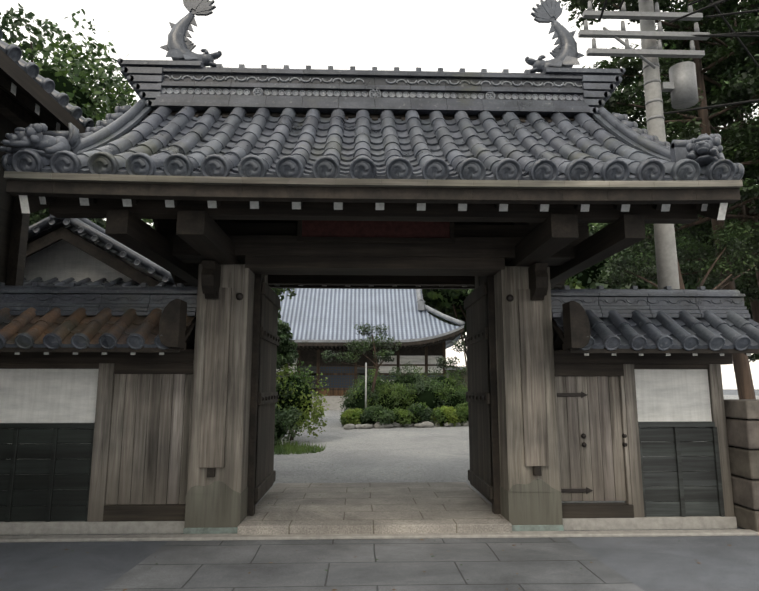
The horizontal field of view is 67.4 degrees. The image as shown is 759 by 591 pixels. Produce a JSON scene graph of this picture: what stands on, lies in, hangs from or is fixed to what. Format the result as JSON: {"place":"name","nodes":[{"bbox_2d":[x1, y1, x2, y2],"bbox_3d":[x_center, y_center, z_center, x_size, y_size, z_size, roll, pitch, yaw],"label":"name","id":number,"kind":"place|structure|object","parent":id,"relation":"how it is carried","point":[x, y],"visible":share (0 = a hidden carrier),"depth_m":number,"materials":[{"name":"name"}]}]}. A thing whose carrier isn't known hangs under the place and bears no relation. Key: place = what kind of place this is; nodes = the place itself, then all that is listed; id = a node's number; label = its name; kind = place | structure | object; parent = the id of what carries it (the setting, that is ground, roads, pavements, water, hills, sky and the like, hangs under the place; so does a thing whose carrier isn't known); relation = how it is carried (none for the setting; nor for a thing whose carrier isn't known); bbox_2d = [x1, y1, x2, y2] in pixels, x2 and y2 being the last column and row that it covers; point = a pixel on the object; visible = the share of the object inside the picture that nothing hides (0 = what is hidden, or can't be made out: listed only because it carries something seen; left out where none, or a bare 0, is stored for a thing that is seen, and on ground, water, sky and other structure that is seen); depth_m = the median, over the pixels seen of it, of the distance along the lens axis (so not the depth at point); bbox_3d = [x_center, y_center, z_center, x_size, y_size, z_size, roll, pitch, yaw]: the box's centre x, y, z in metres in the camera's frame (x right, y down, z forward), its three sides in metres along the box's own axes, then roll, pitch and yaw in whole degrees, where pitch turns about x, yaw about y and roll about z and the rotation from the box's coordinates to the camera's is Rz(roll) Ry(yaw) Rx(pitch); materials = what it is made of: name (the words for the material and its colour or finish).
{"place":"outdoors","nodes":[
{"label":"outdoors","id":0,"kind":"place"},
{"bbox_2d":[0,29,193,443],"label":"buildings","id":1,"kind":"structure","parent":0,"point":[51,250],"depth_m":9.83,"materials":[{"name":"tile"}]},
{"bbox_2d":[102,537,643,590],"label":"stone pavement","id":2,"kind":"structure","parent":0,"point":[543,564],"depth_m":5.08,"materials":[{"name":"grey stone"}]},
{"bbox_2d":[0,389,758,590],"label":"street ground","id":3,"kind":"structure","parent":0,"point":[657,563],"depth_m":5.27,"materials":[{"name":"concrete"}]},
{"bbox_2d":[0,3,143,229],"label":"tree","id":4,"kind":"object","parent":3,"relation":"on","point":[80,94],"visible":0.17,"depth_m":13.26,"materials":[{"name":"green plant"}]},
{"bbox_2d":[0,282,196,534],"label":"wing wall","id":5,"kind":"structure","parent":3,"relation":"on","point":[110,364],"depth_m":6.41,"materials":[{"name":"brown wood"}]},
{"bbox_2d":[142,219,295,312],"bbox_3d":[-5.736,-0.505,20.645,6.622,10.730,6.344,0,-9,-2],"label":"tree","id":6,"kind":"object","parent":3,"relation":"on","point":[278,291],"depth_m":20.93,"materials":[{"name":"green plant"}]},
{"bbox_2d":[0,450,744,590],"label":"fallen leaves","id":7,"kind":"object","parent":3,"relation":"on","point":[376,559],"visible":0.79,"depth_m":5.32,"materials":[{"name":"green plant"}]},
{"bbox_2d":[4,110,742,533],"bbox_3d":[-0.066,0.125,7.312,6.540,5.254,4.860,0,-9,-2],"label":"timber gate","id":8,"kind":"object","parent":3,"relation":"on","point":[508,252],"visible":0.79,"depth_m":6.41,"materials":[{"name":"brown wood"}]},
{"bbox_2d":[0,122,80,158],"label":"roof ornament","id":9,"kind":"object","parent":8,"relation":"on","point":[32,137],"visible":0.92,"depth_m":5.09,"materials":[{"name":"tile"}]},
{"bbox_2d":[160,0,221,66],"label":"fish roof ornament","id":10,"kind":"object","parent":8,"relation":"on","point":[180,46],"visible":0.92,"depth_m":7.75,"materials":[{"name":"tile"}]},
{"bbox_2d":[2,58,743,180],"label":"gate roof tiles","id":11,"kind":"object","parent":8,"relation":"on","point":[436,145],"visible":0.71,"depth_m":6.86,"materials":[{"name":"grey tile"}]},
{"bbox_2d":[525,0,583,72],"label":"fish roof ornament","id":12,"kind":"object","parent":8,"relation":"on","point":[564,53],"visible":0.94,"depth_m":7.94,"materials":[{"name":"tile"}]},
{"bbox_2d":[686,133,724,166],"bbox_3d":[3.084,-1.413,5.399,0.300,0.427,0.637,-7,-11,36],"label":"roof ornament","id":13,"kind":"object","parent":8,"relation":"on","point":[704,149],"visible":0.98,"depth_m":5.22,"materials":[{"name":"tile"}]},
{"bbox_2d":[237,482,511,534],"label":"gate platform","id":14,"kind":"structure","parent":3,"relation":"on","point":[346,508],"depth_m":6.84,"materials":[{"name":"grey stone"}]},
{"bbox_2d":[0,529,758,541],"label":"kerb","id":15,"kind":"structure","parent":3,"relation":"on","point":[207,537],"depth_m":6.05,"materials":[{"name":"stone"}]},
{"bbox_2d":[382,361,428,389],"bbox_3d":[1.215,4.251,24.458,2.482,2.822,2.079,0,-9,-2],"label":"shrub","id":16,"kind":"object","parent":3,"relation":"on","point":[407,379],"visible":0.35,"depth_m":24.30,"materials":[{"name":"green plant"}]},
{"bbox_2d":[422,289,474,356],"bbox_3d":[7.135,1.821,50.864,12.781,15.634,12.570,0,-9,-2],"label":"woods","id":17,"kind":"object","parent":3,"relation":"on","point":[450,299],"visible":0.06,"depth_m":48.93,"materials":[{"name":"green plant"}]},
{"bbox_2d":[551,223,693,288],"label":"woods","id":18,"kind":"object","parent":3,"relation":"on","point":[583,279],"visible":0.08,"depth_m":25.25,"materials":[{"name":"green plant"}]},
{"bbox_2d":[551,285,758,529],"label":"wing wall","id":19,"kind":"structure","parent":3,"relation":"on","point":[638,375],"depth_m":6.62,"materials":[{"name":"grey wood"}]},
{"bbox_2d":[593,226,739,289],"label":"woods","id":20,"kind":"object","parent":3,"relation":"on","point":[695,282],"visible":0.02,"depth_m":31.98,"materials":[{"name":"green plant"}]},
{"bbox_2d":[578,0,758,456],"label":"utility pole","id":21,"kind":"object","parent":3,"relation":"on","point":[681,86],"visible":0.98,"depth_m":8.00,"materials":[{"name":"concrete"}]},
{"bbox_2d":[626,204,745,303],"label":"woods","id":22,"kind":"object","parent":3,"relation":"on","point":[708,285],"depth_m":21.69,"materials":[{"name":"green plant"}]},
{"bbox_2d":[724,399,758,531],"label":"stone wall","id":23,"kind":"structure","parent":3,"relation":"on","point":[742,420],"depth_m":6.41,"materials":[{"name":"brown"}]},
{"bbox_2d":[748,353,758,362],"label":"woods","id":24,"kind":"object","parent":3,"relation":"on","point":[753,357],"visible":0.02,"depth_m":45.92,"materials":[{"name":"green plant"}]},
{"bbox_2d":[0,0,758,388],"label":"sky","id":25,"kind":"structure","parent":0,"point":[427,35],"materials":[{"name":"white"}]},
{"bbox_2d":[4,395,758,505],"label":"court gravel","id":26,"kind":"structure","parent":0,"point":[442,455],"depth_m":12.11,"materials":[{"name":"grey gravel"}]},
{"bbox_2d":[275,308,299,402],"bbox_3d":[-3.051,2.021,15.139,1.800,3.747,1.482,0,-9,-2],"label":"cloud tree","id":27,"kind":"object","parent":26,"relation":"on","point":[286,353],"visible":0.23,"depth_m":15.01,"materials":[{"name":"green plant"}]},
{"bbox_2d":[274,403,302,449],"bbox_3d":[-2.720,3.147,13.857,1.739,1.332,1.591,0,-9,-2],"label":"dark shrub","id":28,"kind":"object","parent":26,"relation":"on","point":[283,424],"visible":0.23,"depth_m":13.55,"materials":[{"name":"green plant"}]},
{"bbox_2d":[274,439,326,454],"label":"grass","id":29,"kind":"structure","parent":26,"relation":"on","point":[286,448],"depth_m":12.91,"materials":[{"name":"green plant"}]},
{"bbox_2d":[276,360,329,440],"bbox_3d":[-2.414,2.801,15.570,2.138,2.274,2.080,0,-9,-2],"label":"bright shrub","id":30,"kind":"object","parent":26,"relation":"on","point":[301,396],"visible":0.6,"depth_m":15.17,"materials":[{"name":"green plant"}]},
{"bbox_2d":[339,408,369,425],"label":"shrub","id":31,"kind":"object","parent":26,"relation":"on","point":[351,416],"visible":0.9,"depth_m":20.50,"materials":[{"name":"green plant"}]},
{"bbox_2d":[338,381,381,413],"bbox_3d":[-0.625,4.231,22.483,2.004,1.694,1.848,0,-9,-2],"label":"shrub","id":32,"kind":"object","parent":26,"relation":"on","point":[356,398],"visible":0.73,"depth_m":22.12,"materials":[{"name":"green plant"}]},
{"bbox_2d":[322,323,401,395],"bbox_3d":[-0.700,3.028,22.237,3.200,3.983,1.724,0,-9,-2],"label":"tree","id":33,"kind":"object","parent":26,"relation":"on","point":[366,347],"visible":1,"depth_m":22.27,"materials":[{"name":"green plant"}]},
{"bbox_2d":[365,363,366,423],"bbox_3d":[-0.498,3.642,20.872,0.129,2.350,0.129,4,-10,-24],"label":"garden pole","id":34,"kind":"object","parent":26,"relation":"on","point":[365,385],"visible":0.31,"depth_m":20.90,"materials":[{"name":"metal"}]},
{"bbox_2d":[274,288,467,409],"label":"temple hall","id":35,"kind":"structure","parent":26,"relation":"on","point":[320,321],"depth_m":38.23,"materials":[{"name":"roof tile"},{"name":"dark wood"},{"name":"white plaster"}]},
{"bbox_2d":[352,366,400,397],"bbox_3d":[-0.201,4.183,24.241,2.323,2.362,2.187,7,-11,-36],"label":"shrub","id":36,"kind":"object","parent":26,"relation":"on","point":[379,382],"visible":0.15,"depth_m":24.10,"materials":[{"name":"green plant"}]},
{"bbox_2d":[359,404,396,424],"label":"shrub","id":37,"kind":"object","parent":26,"relation":"on","point":[373,414],"visible":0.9,"depth_m":20.26,"materials":[{"name":"green plant"}]},
{"bbox_2d":[374,380,418,412],"bbox_3d":[0.648,4.284,22.620,2.107,1.839,2.069,0,-9,-2],"label":"shrub","id":38,"kind":"object","parent":26,"relation":"on","point":[391,397],"visible":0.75,"depth_m":22.21,"materials":[{"name":"green plant"}]},
{"bbox_2d":[389,407,413,425],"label":"shrub","id":39,"kind":"object","parent":26,"relation":"on","point":[404,417],"visible":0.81,"depth_m":20.56,"materials":[{"name":"green plant"}]},
{"bbox_2d":[343,421,468,429],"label":"garden rocks","id":40,"kind":"object","parent":26,"relation":"on","point":[425,424],"visible":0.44,"depth_m":20.35,"materials":[{"name":"grey stone"}]},
{"bbox_2d":[406,402,433,425],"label":"shrub","id":41,"kind":"object","parent":26,"relation":"on","point":[421,412],"visible":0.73,"depth_m":20.93,"materials":[{"name":"green plant"}]},
{"bbox_2d":[403,377,453,414],"bbox_3d":[1.755,4.208,22.991,2.310,1.899,1.902,0,-9,-2],"label":"shrub","id":42,"kind":"object","parent":26,"relation":"on","point":[430,397],"visible":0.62,"depth_m":22.47,"materials":[{"name":"green plant"}]},
{"bbox_2d":[422,366,467,393],"bbox_3d":[2.690,4.280,24.927,2.357,2.460,2.161,5,-10,-29],"label":"shrub","id":43,"kind":"object","parent":26,"relation":"on","point":[454,382],"visible":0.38,"depth_m":24.71,"materials":[{"name":"green plant"}]},
{"bbox_2d":[430,405,460,426],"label":"shrub","id":44,"kind":"object","parent":26,"relation":"on","point":[443,415],"visible":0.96,"depth_m":20.90,"materials":[{"name":"green plant"}]},
{"bbox_2d":[435,340,467,384],"bbox_3d":[3.896,3.719,25.304,2.774,3.569,1.405,0,-9,-2],"label":"tree","id":45,"kind":"object","parent":26,"relation":"on","point":[456,345],"visible":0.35,"depth_m":25.34,"materials":[{"name":"green plant"}]},
{"bbox_2d":[437,381,467,407],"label":"shrub","id":46,"kind":"object","parent":26,"relation":"on","point":[457,397],"visible":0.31,"depth_m":22.78,"materials":[{"name":"green plant"}]},
{"bbox_2d":[453,403,468,424],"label":"shrub","id":47,"kind":"object","parent":26,"relation":"on","point":[461,408],"visible":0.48,"depth_m":21.19,"materials":[{"name":"green plant"}]},
{"bbox_2d":[560,0,758,398],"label":"tree","id":48,"kind":"object","parent":26,"relation":"on","point":[741,85],"visible":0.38,"depth_m":12.05,"materials":[{"name":"green plant"}]},
{"bbox_2d":[590,14,758,322],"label":"tree","id":49,"kind":"object","parent":26,"relation":"on","point":[750,288],"visible":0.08,"depth_m":16.30,"materials":[{"name":"green plant"}]},
{"bbox_2d":[591,215,758,289],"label":"tree","id":50,"kind":"object","parent":26,"relation":"on","point":[714,268],"visible":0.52,"depth_m":10.89,"materials":[{"name":"green plant"}]},
{"bbox_2d":[605,0,758,287],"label":"tree","id":51,"kind":"object","parent":26,"relation":"on","point":[739,155],"visible":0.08,"depth_m":13.17,"materials":[{"name":"green plant"}]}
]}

